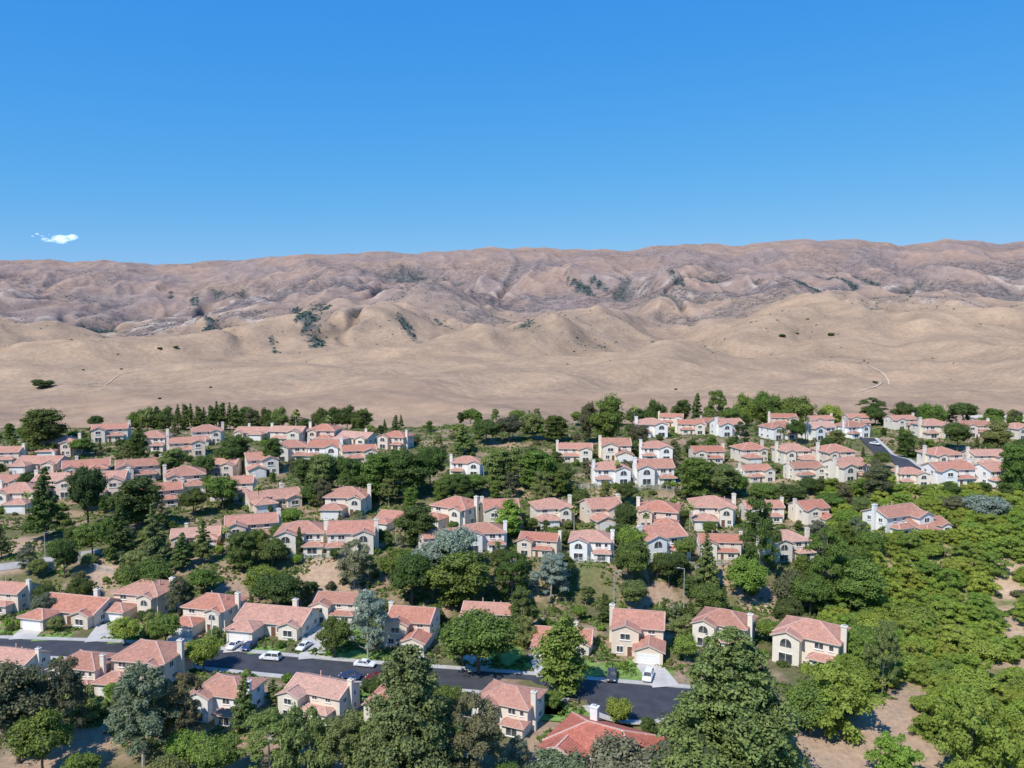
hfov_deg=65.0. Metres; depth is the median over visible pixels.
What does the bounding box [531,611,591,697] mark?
tree
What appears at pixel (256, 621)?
house
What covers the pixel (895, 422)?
house
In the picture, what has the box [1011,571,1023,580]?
bush
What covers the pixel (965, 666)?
pepper tree
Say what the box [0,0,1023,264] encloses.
sky
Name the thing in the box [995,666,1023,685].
pepper tree
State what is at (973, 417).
long building
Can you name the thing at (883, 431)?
tree
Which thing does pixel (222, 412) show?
pine tree
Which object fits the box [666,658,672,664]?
shrub
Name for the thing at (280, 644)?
shrub
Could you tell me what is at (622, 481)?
sliding door
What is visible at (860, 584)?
tree
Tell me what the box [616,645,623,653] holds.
window
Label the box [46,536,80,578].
tree
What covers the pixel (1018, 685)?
bush
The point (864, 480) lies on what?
tree
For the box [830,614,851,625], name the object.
pepper tree
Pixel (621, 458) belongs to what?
garage door
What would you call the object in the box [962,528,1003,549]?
pepper tree
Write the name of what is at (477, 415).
tree
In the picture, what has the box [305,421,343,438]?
house
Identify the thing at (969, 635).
pepper tree
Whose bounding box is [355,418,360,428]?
pine tree
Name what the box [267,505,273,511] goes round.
tree
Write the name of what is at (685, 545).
tree
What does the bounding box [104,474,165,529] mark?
tree
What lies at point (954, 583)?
pepper tree
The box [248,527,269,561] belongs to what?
tree
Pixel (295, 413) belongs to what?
palm tree
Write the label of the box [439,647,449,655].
shrub
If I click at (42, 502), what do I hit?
pine tree
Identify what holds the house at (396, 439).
on the ground at (414, 405)
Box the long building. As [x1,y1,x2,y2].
[964,415,1023,421]
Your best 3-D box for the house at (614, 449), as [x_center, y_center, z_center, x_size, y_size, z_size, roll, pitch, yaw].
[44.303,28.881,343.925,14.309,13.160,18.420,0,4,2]
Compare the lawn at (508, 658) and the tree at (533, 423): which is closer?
the lawn at (508, 658)
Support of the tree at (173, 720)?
on the ground at (414, 405)
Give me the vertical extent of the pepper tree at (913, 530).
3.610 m
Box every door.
[6,505,22,512]
[10,467,22,472]
[22,619,40,630]
[37,452,50,454]
[60,492,68,497]
[66,615,70,624]
[97,685,105,696]
[104,612,119,621]
[173,627,189,635]
[187,486,203,493]
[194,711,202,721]
[195,450,201,454]
[228,631,249,642]
[250,435,259,439]
[251,470,264,476]
[258,504,274,512]
[271,626,275,635]
[322,511,338,518]
[379,524,384,530]
[542,521,557,527]
[574,553,582,559]
[600,522,614,530]
[619,456,631,461]
[620,479,627,483]
[627,646,631,655]
[637,653,659,664]
[642,479,650,484]
[697,521,704,528]
[697,637,706,645]
[750,458,760,463]
[778,651,792,664]
[780,554,788,561]
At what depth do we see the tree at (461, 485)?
279.83 m
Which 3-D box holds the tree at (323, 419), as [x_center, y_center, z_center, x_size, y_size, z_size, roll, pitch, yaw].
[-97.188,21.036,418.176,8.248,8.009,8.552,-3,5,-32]
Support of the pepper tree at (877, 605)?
on the ground at (414, 405)
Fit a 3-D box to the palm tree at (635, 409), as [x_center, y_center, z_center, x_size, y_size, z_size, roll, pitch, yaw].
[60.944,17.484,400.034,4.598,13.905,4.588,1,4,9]
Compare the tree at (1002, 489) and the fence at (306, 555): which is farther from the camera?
the tree at (1002, 489)
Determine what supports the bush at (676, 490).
on the ground at (414, 405)
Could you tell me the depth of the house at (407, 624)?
187.91 m
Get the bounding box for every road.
[0,549,99,570]
[0,638,706,699]
[859,438,920,469]
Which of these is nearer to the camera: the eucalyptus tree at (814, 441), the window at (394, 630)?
the window at (394, 630)
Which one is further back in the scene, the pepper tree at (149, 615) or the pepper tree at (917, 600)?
the pepper tree at (917, 600)
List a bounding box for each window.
[74,619,83,626]
[100,613,104,620]
[109,483,116,487]
[117,662,125,667]
[120,595,126,599]
[140,600,146,605]
[153,446,159,450]
[167,501,174,505]
[169,660,173,669]
[172,671,177,680]
[188,609,194,613]
[208,614,214,619]
[218,717,228,726]
[222,698,229,705]
[281,536,289,542]
[282,630,292,637]
[283,698,291,705]
[291,500,298,505]
[306,535,312,539]
[307,548,316,554]
[324,698,330,703]
[337,535,344,540]
[359,536,367,541]
[387,638,393,644]
[390,627,399,633]
[489,534,495,538]
[491,513,497,517]
[505,727,516,737]
[507,708,515,715]
[519,710,523,717]
[574,543,581,548]
[595,543,601,547]
[597,555,605,561]
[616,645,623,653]
[619,633,630,640]
[620,471,626,475]
[643,470,650,474]
[647,630,654,634]
[654,541,661,547]
[698,626,707,633]
[699,508,705,512]
[779,638,791,648]
[781,545,787,550]
[796,542,801,546]
[813,642,823,650]
[828,645,833,652]
[924,517,929,523]
[931,434,936,438]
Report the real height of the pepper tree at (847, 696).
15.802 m
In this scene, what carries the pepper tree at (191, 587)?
on the ground at (414, 405)
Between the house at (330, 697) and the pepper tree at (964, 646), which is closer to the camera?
the house at (330, 697)
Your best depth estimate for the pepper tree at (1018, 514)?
239.35 m
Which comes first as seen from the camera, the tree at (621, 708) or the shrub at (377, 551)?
the tree at (621, 708)
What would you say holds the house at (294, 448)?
on the ground at (414, 405)
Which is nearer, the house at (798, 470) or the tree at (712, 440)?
the house at (798, 470)
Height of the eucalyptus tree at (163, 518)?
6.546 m
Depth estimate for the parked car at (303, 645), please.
185.19 m
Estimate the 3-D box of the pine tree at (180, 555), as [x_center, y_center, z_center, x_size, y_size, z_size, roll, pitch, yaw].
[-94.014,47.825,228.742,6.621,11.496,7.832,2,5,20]
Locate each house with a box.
[0,443,27,465]
[0,470,19,486]
[0,479,51,513]
[0,577,39,614]
[0,643,52,672]
[6,451,71,473]
[16,587,119,631]
[31,469,74,498]
[33,432,85,456]
[44,649,116,692]
[61,455,110,471]
[90,420,130,442]
[90,638,192,696]
[100,467,131,496]
[103,576,182,621]
[114,454,162,480]
[144,428,173,451]
[152,477,184,506]
[162,464,206,494]
[166,435,205,455]
[169,522,221,547]
[173,591,249,635]
[189,672,267,726]
[190,421,223,445]
[205,457,242,475]
[210,472,256,501]
[222,598,320,642]
[223,507,280,545]
[233,423,270,440]
[241,482,303,512]
[243,451,279,477]
[269,423,308,441]
[273,518,328,556]
[274,670,361,725]
[279,437,309,461]
[304,437,344,459]
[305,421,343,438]
[308,588,367,623]
[318,483,372,519]
[324,518,378,557]
[331,428,378,443]
[339,442,377,463]
[361,681,428,721]
[375,509,404,530]
[376,429,415,450]
[384,600,441,654]
[418,525,458,550]
[429,494,480,527]
[449,454,482,474]
[458,598,515,618]
[462,520,506,552]
[472,679,547,738]
[480,496,522,529]
[515,530,561,557]
[528,494,573,529]
[529,620,594,657]
[533,704,664,767]
[556,440,593,461]
[568,529,614,562]
[578,493,621,530]
[588,459,632,484]
[598,435,634,461]
[609,603,665,664]
[630,522,690,563]
[631,456,677,486]
[633,416,667,437]
[636,496,681,524]
[638,439,673,458]
[658,411,683,426]
[675,417,704,434]
[686,493,737,530]
[687,443,725,463]
[690,606,757,647]
[693,415,718,426]
[696,530,742,559]
[709,417,744,436]
[729,439,769,463]
[734,462,776,482]
[738,496,785,523]
[756,527,816,562]
[757,419,797,439]
[767,411,799,423]
[769,615,850,666]
[770,441,815,463]
[782,459,825,480]
[787,498,832,524]
[798,421,836,440]
[804,413,834,423]
[810,442,856,464]
[821,456,870,482]
[834,420,871,438]
[841,412,871,425]
[860,501,935,534]
[883,412,917,429]
[890,465,930,486]
[905,515,953,536]
[909,417,948,438]
[915,445,974,464]
[920,457,978,486]
[955,418,990,437]
[960,446,1003,464]
[974,462,1020,488]
[1006,422,1023,439]
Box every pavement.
[0,635,695,688]
[50,656,568,700]
[583,705,663,724]
[875,438,920,467]
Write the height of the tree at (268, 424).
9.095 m
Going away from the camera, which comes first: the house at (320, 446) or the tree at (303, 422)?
the house at (320, 446)
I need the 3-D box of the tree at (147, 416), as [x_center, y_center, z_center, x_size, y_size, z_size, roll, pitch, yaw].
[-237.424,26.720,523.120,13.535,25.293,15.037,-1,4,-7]
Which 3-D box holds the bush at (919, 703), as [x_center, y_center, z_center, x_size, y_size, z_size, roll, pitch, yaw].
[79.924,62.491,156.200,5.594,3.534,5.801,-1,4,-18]
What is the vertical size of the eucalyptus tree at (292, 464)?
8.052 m
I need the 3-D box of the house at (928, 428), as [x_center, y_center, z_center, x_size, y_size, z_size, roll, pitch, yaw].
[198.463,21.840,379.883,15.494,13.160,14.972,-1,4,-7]
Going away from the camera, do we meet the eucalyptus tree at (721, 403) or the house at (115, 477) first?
the house at (115, 477)
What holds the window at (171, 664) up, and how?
in the house at (169, 659)
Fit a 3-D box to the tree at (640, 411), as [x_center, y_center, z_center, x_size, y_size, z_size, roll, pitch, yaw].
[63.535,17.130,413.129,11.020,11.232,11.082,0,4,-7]
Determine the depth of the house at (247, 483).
291.62 m
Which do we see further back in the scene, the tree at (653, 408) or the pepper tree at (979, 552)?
the tree at (653, 408)
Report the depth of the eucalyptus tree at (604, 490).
277.61 m
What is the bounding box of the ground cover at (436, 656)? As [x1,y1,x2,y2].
[0,422,1023,747]
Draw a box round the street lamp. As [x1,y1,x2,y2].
[677,567,684,607]
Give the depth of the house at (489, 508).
261.49 m
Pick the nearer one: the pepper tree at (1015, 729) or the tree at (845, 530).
the pepper tree at (1015, 729)
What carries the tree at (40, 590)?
on the ground at (414, 405)
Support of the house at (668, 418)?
on the ground at (414, 405)
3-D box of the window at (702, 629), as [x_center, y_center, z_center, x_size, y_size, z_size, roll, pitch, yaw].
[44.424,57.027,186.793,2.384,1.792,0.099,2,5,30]
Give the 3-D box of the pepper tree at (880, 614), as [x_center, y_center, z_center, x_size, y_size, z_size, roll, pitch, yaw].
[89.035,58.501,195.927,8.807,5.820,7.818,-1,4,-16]
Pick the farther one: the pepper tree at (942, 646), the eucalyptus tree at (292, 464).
the eucalyptus tree at (292, 464)
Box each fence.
[78,558,113,572]
[270,552,331,559]
[573,556,613,563]
[578,482,680,491]
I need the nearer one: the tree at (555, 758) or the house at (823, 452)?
the tree at (555, 758)
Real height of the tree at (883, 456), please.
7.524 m
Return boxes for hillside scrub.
[1,244,1021,379]
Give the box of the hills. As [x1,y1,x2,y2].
[0,239,1023,398]
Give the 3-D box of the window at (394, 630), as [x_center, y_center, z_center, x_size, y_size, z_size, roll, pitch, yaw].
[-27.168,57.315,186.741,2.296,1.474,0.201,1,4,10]
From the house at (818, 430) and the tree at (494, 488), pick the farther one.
the house at (818, 430)
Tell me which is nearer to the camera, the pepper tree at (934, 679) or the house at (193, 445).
the pepper tree at (934, 679)
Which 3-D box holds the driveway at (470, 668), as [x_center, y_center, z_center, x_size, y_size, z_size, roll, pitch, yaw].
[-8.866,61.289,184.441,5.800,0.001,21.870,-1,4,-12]
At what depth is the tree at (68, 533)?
243.67 m
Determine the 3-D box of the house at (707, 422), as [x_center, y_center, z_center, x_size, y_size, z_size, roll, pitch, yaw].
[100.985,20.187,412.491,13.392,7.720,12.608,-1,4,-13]
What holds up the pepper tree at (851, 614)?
on the ground at (414, 405)
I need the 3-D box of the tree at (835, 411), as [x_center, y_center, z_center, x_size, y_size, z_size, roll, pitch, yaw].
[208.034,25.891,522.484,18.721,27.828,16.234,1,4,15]
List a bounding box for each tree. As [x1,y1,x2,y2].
[0,463,6,471]
[0,524,10,558]
[0,659,65,763]
[0,707,76,767]
[3,423,15,438]
[10,438,18,445]
[14,543,37,574]
[15,471,33,482]
[16,418,30,438]
[16,441,38,451]
[19,408,69,449]
[19,467,66,539]
[23,491,30,515]
[26,558,48,577]
[29,592,57,610]
[30,583,59,597]
[42,655,88,750]
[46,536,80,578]
[46,616,65,631]
[60,750,103,767]
[61,525,78,539]
[63,462,110,523]
[63,576,96,594]
[63,683,107,727]
[65,430,88,437]
[67,437,96,455]
[72,520,109,553]
[86,415,103,423]
[97,439,102,450]
[98,494,109,512]
[101,504,138,561]
[101,680,117,697]
[103,517,123,534]
[103,660,184,766]
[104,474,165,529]
[107,616,142,645]
[110,691,121,703]
[112,550,162,587]
[113,439,125,449]
[117,556,174,586]
[119,443,133,458]
[124,409,144,427]
[125,524,137,541]
[127,432,149,458]
[133,502,171,559]
[134,426,142,432]
[136,406,154,428]
[136,608,156,622]
[138,611,168,638]
[139,524,151,535]
[144,679,169,706]
[145,613,181,640]
[146,751,191,767]
[147,702,183,737]
[148,406,169,429]
[154,405,175,428]
[156,447,189,474]
[156,512,168,527]
[158,503,165,512]
[162,671,203,734]
[162,727,206,763]
[165,577,191,616]
[168,520,178,527]
[170,426,180,436]
[170,532,193,568]
[171,404,181,428]
[177,486,209,515]
[178,404,189,429]
[183,580,193,599]
[184,634,223,670]
[184,732,246,767]
[185,403,194,426]
[185,568,221,593]
[189,455,215,471]
[190,406,204,427]
[190,518,215,562]
[198,407,206,425]
[200,474,214,482]
[201,475,239,509]
[201,627,223,640]
[205,404,216,424]
[208,670,218,678]
[211,401,220,425]
[212,433,251,459]
[216,402,228,428]
[221,526,230,551]
[224,529,254,571]
[225,402,234,426]
[229,405,242,427]
[229,674,257,732]
[237,707,303,767]
[238,406,253,425]
[240,564,280,598]
[243,406,258,425]
[247,572,304,604]
[247,591,253,602]
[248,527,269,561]
[252,411,262,426]
[253,483,262,499]
[254,536,288,566]
[258,407,271,426]
[261,438,282,466]
[264,419,279,426]
[264,678,278,701]
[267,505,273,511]
[268,406,289,425]
[268,524,281,537]
[269,472,276,481]
[271,701,333,767]
[281,508,301,521]
[286,458,295,475]
[287,409,301,425]
[291,457,313,485]
[292,410,300,425]
[296,526,302,553]
[296,580,308,606]
[297,418,314,427]
[298,482,323,504]
[303,581,313,597]
[304,472,312,486]
[306,451,340,498]
[310,408,323,425]
[310,708,366,767]
[311,407,327,422]
[311,581,319,592]
[313,479,332,507]
[313,615,355,656]
[320,417,332,424]
[324,415,332,423]
[327,406,343,424]
[329,547,341,557]
[331,455,348,487]
[334,539,373,588]
[335,404,356,428]
[335,457,364,486]
[339,715,391,767]
[342,644,469,767]
[345,625,356,645]
[347,588,390,656]
[348,408,372,428]
[353,462,373,486]
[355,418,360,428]
[355,512,367,519]
[359,452,397,500]
[360,556,377,581]
[361,675,382,694]
[370,612,383,632]
[373,597,388,611]
[376,548,406,572]
[377,425,384,433]
[380,478,397,499]
[382,532,393,546]
[388,449,401,483]
[389,450,433,490]
[389,550,433,605]
[391,415,400,430]
[393,504,437,547]
[395,535,404,546]
[398,415,404,426]
[400,548,412,554]
[403,487,418,506]
[410,539,444,566]
[415,444,447,490]
[422,549,492,607]
[426,421,432,430]
[431,479,449,502]
[431,524,479,561]
[432,603,520,673]
[433,435,442,445]
[434,683,463,711]
[437,445,447,457]
[437,601,444,614]
[438,474,455,494]
[440,613,447,626]
[441,689,506,767]
[443,644,474,665]
[448,521,458,527]
[450,442,463,457]
[451,423,474,453]
[451,473,472,495]
[457,412,463,422]
[462,408,477,423]
[462,491,474,498]
[466,473,487,494]
[470,418,502,443]
[473,412,482,423]
[480,457,486,476]
[481,447,519,490]
[489,479,500,498]
[490,409,499,421]
[490,547,512,563]
[491,498,524,536]
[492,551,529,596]
[493,541,501,549]
[493,761,518,767]
[497,414,523,441]
[501,488,513,497]
[502,472,519,493]
[505,562,519,585]
[506,447,526,485]
[506,735,529,767]
[507,409,525,420]
[507,588,539,623]
[511,614,537,647]
[517,449,556,490]
[518,553,529,571]
[519,411,544,438]
[523,517,538,530]
[524,741,588,767]
[529,470,552,498]
[529,552,570,601]
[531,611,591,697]
[541,519,550,531]
[542,415,569,441]
[544,689,564,709]
[546,526,561,532]
[551,451,565,462]
[551,463,576,478]
[552,468,570,495]
[555,550,575,580]
[562,530,569,544]
[570,506,577,530]
[571,411,584,420]
[572,433,581,442]
[572,489,590,501]
[572,603,587,619]
[577,521,595,529]
[578,401,597,442]
[579,586,591,604]
[580,459,591,478]
[587,393,624,438]
[588,729,663,767]
[596,593,610,621]
[598,480,612,496]
[605,695,632,723]
[612,539,652,579]
[613,501,638,524]
[613,526,647,544]
[614,459,622,467]
[614,480,639,500]
[614,523,625,541]
[617,435,638,448]
[618,578,649,608]
[623,410,641,423]
[624,424,632,430]
[625,408,645,418]
[627,423,649,449]
[630,405,638,420]
[639,716,659,734]
[643,399,667,418]
[644,738,681,766]
[649,553,661,575]
[650,757,658,767]
[652,607,666,617]
[652,625,811,767]
[653,551,683,587]
[661,599,667,617]
[668,602,680,616]
[670,551,689,564]
[670,614,693,633]
[671,399,691,418]
[672,444,681,456]
[672,457,679,468]
[673,537,698,553]
[674,633,698,662]
[677,570,686,583]
[678,456,713,496]
[680,575,696,597]
[684,438,697,455]
[685,598,694,617]
[686,502,693,530]
[689,582,726,608]
[690,393,704,419]
[691,532,719,586]
[702,389,726,417]
[702,521,717,532]
[706,409,715,417]
[706,463,740,496]
[707,436,717,445]
[721,407,740,417]
[721,591,730,609]
[722,408,737,417]
[723,555,770,604]
[726,437,734,447]
[731,473,750,497]
[732,421,749,443]
[733,392,759,422]
[738,496,782,564]
[742,414,750,425]
[746,481,779,499]
[751,391,780,422]
[753,419,761,434]
[753,617,778,641]
[760,554,772,566]
[765,518,774,528]
[770,597,805,621]
[775,480,788,507]
[776,484,808,501]
[777,394,816,422]
[777,428,787,443]
[778,409,793,412]
[781,678,838,735]
[786,418,807,443]
[788,572,835,615]
[792,656,885,746]
[793,554,811,581]
[794,519,802,530]
[797,477,815,494]
[802,526,851,593]
[803,416,810,441]
[807,520,822,548]
[809,520,827,551]
[810,437,816,445]
[811,592,849,612]
[813,477,824,494]
[813,491,846,512]
[813,609,841,622]
[814,676,844,683]
[817,402,842,422]
[817,410,827,414]
[820,437,836,445]
[822,486,837,492]
[824,478,838,489]
[824,520,852,543]
[824,618,846,624]
[826,429,846,444]
[829,503,853,513]
[829,554,861,575]
[829,606,849,622]
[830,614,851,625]
[832,508,859,521]
[832,589,868,611]
[833,520,854,547]
[833,554,889,611]
[834,652,858,669]
[836,482,852,504]
[837,485,859,496]
[837,611,866,622]
[841,490,860,503]
[844,545,872,561]
[846,479,868,494]
[847,613,882,624]
[847,622,877,652]
[848,619,861,626]
[848,645,890,668]
[849,495,870,517]
[849,517,868,545]
[853,528,886,557]
[855,397,888,419]
[857,610,874,619]
[858,478,866,487]
[860,446,865,456]
[862,456,871,476]
[862,464,893,497]
[862,730,926,767]
[863,618,903,691]
[866,406,886,424]
[866,594,900,612]
[867,490,895,502]
[867,612,891,619]
[869,459,885,478]
[870,550,887,569]
[871,450,893,461]
[874,570,883,581]
[874,628,909,647]
[878,525,886,552]
[879,566,907,585]
[879,602,898,619]
[880,427,886,434]
[882,580,912,601]
[882,597,903,606]
[883,536,906,548]
[883,669,904,687]
[884,471,896,483]
[885,544,907,556]
[886,483,907,494]
[886,662,905,681]
[889,401,919,415]
[889,492,915,503]
[889,553,912,567]
[889,617,928,640]
[892,530,904,538]
[892,533,922,553]
[893,566,925,589]
[894,640,935,662]
[895,431,915,457]
[896,490,915,495]
[899,634,937,658]
[902,589,935,608]
[903,429,916,440]
[905,482,916,491]
[906,712,944,741]
[907,529,921,536]
[907,660,932,685]
[908,500,937,512]
[910,484,929,492]
[910,540,927,548]
[911,613,936,632]
[913,558,937,575]
[913,562,943,583]
[915,403,947,421]
[915,576,945,594]
[916,529,943,544]
[918,440,924,448]
[918,492,932,499]
[919,498,949,516]
[920,666,959,685]
[920,671,959,700]
[921,592,956,612]
[921,660,940,677]
[922,439,935,447]
[922,600,942,613]
[922,683,981,736]
[923,624,956,643]
[924,483,950,495]
[924,590,942,599]
[925,683,965,702]
[927,598,965,623]
[927,639,937,652]
[930,658,957,670]
[931,493,960,511]
[931,568,965,589]
[931,686,1022,767]
[933,623,976,647]
[934,529,949,542]
[934,641,961,658]
[935,651,961,665]
[936,507,956,520]
[938,481,961,494]
[938,530,962,544]
[940,421,973,450]
[940,495,966,509]
[941,587,965,603]
[945,402,980,419]
[946,412,957,422]
[947,571,969,586]
[948,508,968,521]
[948,518,962,528]
[948,540,980,559]
[949,526,982,545]
[949,601,981,621]
[949,652,993,675]
[952,556,972,565]
[952,663,975,670]
[954,653,982,664]
[956,521,989,541]
[957,638,980,658]
[958,488,976,497]
[959,518,980,525]
[960,483,982,492]
[960,493,1015,520]
[961,621,996,639]
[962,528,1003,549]
[962,557,994,577]
[963,591,998,612]
[965,513,979,521]
[966,513,1004,530]
[966,571,1002,594]
[967,606,995,623]
[968,549,988,561]
[968,592,994,607]
[973,605,1011,628]
[974,435,980,445]
[974,540,1004,558]
[974,629,990,641]
[975,490,996,497]
[975,552,1013,575]
[976,619,1007,638]
[977,414,1004,429]
[978,482,992,492]
[979,524,1015,544]
[979,706,1003,725]
[980,418,1014,449]
[980,443,997,448]
[983,408,994,415]
[986,635,1020,663]
[988,490,1002,497]
[988,708,1023,767]
[989,681,1012,705]
[990,714,1021,740]
[991,535,1023,557]
[991,687,1023,713]
[992,523,1023,542]
[993,409,1005,421]
[995,442,1023,490]
[995,492,1008,500]
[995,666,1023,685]
[997,510,1023,526]
[998,481,1013,493]
[1000,495,1023,507]
[1000,698,1023,728]
[1006,417,1014,423]
[1006,516,1023,538]
[1006,634,1023,654]
[1007,490,1023,500]
[1009,411,1019,421]
[1010,601,1023,624]
[1011,550,1023,562]
[1012,438,1023,443]
[1014,596,1023,610]
[1016,415,1023,423]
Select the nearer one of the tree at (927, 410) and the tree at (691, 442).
the tree at (691, 442)
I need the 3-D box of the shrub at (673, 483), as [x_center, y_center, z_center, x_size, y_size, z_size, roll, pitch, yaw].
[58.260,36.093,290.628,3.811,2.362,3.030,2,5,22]
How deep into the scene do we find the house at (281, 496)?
280.51 m
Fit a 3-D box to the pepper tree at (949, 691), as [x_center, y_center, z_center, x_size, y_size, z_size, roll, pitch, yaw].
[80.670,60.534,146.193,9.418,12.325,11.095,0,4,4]
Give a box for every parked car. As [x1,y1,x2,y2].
[225,639,243,649]
[240,640,257,650]
[259,650,282,661]
[295,640,312,650]
[338,670,361,680]
[353,658,375,667]
[365,672,382,678]
[607,667,616,681]
[642,666,653,681]
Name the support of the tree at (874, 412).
on the ground at (414, 405)
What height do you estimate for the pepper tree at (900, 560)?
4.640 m
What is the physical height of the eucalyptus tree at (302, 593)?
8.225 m
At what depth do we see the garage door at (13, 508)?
272.96 m
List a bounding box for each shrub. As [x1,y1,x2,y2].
[2,618,14,625]
[4,625,18,631]
[59,503,68,509]
[240,668,251,676]
[242,504,248,510]
[275,640,284,647]
[281,671,293,682]
[324,581,335,588]
[339,577,348,583]
[374,547,380,553]
[431,646,441,653]
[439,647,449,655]
[541,617,552,625]
[550,606,560,611]
[571,459,579,465]
[585,586,594,592]
[596,623,604,630]
[661,480,670,486]
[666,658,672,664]
[670,481,678,486]
[677,607,688,613]
[684,563,693,569]
[734,606,744,612]
[776,660,790,667]
[1007,608,1018,614]
[1009,589,1023,596]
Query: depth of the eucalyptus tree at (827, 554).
208.94 m
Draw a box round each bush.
[29,379,55,387]
[60,519,72,524]
[70,570,85,578]
[78,553,99,564]
[93,450,102,454]
[113,572,120,581]
[153,451,162,456]
[187,541,198,550]
[213,545,224,552]
[291,554,302,562]
[352,510,364,515]
[366,425,374,430]
[379,528,389,537]
[472,434,481,438]
[514,580,528,588]
[562,520,574,527]
[566,483,577,490]
[575,520,585,529]
[631,449,638,455]
[673,488,682,494]
[680,509,688,516]
[738,584,759,595]
[740,553,751,560]
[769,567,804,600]
[771,467,781,472]
[848,660,887,692]
[851,618,898,640]
[880,532,896,543]
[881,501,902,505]
[884,652,923,675]
[890,602,939,627]
[906,549,928,560]
[908,693,933,713]
[921,543,946,556]
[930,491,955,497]
[941,557,970,575]
[946,665,1000,692]
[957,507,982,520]
[958,684,1000,699]
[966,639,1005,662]
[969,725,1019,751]
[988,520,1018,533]
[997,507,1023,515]
[1007,677,1023,695]
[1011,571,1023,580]
[1014,566,1023,577]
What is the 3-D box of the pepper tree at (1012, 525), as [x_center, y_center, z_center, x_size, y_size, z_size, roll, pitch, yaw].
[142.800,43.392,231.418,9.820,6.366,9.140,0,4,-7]
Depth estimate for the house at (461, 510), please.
260.62 m
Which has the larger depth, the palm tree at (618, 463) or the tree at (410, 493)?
the palm tree at (618, 463)
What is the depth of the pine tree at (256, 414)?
521.57 m
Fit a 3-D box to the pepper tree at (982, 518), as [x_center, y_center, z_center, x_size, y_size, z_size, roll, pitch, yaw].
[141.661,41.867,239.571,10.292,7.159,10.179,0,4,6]
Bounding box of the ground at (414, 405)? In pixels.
[0,381,1023,767]
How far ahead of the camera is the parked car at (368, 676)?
169.52 m
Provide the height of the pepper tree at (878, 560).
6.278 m
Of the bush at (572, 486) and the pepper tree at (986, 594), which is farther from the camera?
the bush at (572, 486)
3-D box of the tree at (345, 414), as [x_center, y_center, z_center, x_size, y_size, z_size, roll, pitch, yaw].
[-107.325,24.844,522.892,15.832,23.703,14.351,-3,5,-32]
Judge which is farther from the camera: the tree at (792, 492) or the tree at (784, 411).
the tree at (784, 411)
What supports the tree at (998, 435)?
on the ground at (414, 405)
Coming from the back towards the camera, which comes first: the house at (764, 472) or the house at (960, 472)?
the house at (764, 472)
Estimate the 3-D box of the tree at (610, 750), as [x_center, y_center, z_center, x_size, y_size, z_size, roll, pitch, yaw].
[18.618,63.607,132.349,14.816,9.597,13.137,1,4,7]
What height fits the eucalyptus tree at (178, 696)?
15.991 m
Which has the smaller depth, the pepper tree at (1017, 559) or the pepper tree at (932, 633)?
the pepper tree at (932, 633)
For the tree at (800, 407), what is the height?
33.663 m
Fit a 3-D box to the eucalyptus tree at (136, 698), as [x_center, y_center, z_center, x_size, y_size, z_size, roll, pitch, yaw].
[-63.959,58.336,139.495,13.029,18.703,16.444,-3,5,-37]
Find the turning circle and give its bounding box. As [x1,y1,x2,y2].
[587,684,679,719]
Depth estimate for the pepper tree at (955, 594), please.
208.99 m
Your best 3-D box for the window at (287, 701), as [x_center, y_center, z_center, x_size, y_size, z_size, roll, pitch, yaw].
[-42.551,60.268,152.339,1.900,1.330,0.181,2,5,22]
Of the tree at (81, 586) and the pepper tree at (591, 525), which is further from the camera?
the pepper tree at (591, 525)
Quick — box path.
[861,365,889,390]
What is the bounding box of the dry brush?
[0,423,1020,747]
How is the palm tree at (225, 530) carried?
on the ground at (414, 405)
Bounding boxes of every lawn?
[0,625,19,633]
[31,632,74,640]
[92,696,110,704]
[107,624,145,643]
[247,645,285,653]
[326,628,362,657]
[360,689,369,700]
[361,651,394,660]
[490,639,532,672]
[542,706,589,721]
[544,702,567,715]
[583,661,602,675]
[597,660,642,682]
[665,667,673,675]
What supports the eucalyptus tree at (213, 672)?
on the ground at (414, 405)
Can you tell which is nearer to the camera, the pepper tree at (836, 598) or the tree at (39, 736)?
the tree at (39, 736)
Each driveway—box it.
[8,629,41,639]
[85,622,112,641]
[166,634,192,641]
[223,641,243,652]
[298,623,325,658]
[463,655,494,671]
[528,654,543,676]
[632,659,678,686]
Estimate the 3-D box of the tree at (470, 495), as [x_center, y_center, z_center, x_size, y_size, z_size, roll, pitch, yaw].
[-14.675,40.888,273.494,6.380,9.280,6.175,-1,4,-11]
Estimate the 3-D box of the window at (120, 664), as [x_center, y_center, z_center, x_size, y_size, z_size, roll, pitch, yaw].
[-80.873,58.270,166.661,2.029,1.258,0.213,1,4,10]
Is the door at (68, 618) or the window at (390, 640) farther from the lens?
the door at (68, 618)
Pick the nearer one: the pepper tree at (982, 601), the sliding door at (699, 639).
the sliding door at (699, 639)
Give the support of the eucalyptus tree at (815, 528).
on the ground at (414, 405)
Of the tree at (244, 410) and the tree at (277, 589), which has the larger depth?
the tree at (244, 410)
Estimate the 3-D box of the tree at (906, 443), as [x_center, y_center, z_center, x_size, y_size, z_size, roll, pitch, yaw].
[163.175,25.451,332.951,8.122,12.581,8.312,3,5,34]
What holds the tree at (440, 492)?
on the ground at (414, 405)
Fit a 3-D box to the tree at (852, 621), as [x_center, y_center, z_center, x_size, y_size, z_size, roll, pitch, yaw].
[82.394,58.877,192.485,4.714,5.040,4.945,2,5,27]
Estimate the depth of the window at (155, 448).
362.32 m
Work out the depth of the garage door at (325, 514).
266.83 m
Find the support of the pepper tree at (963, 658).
on the ground at (414, 405)
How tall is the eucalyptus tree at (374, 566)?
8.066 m
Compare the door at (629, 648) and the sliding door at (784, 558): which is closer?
the door at (629, 648)
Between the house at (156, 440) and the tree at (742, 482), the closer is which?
the tree at (742, 482)

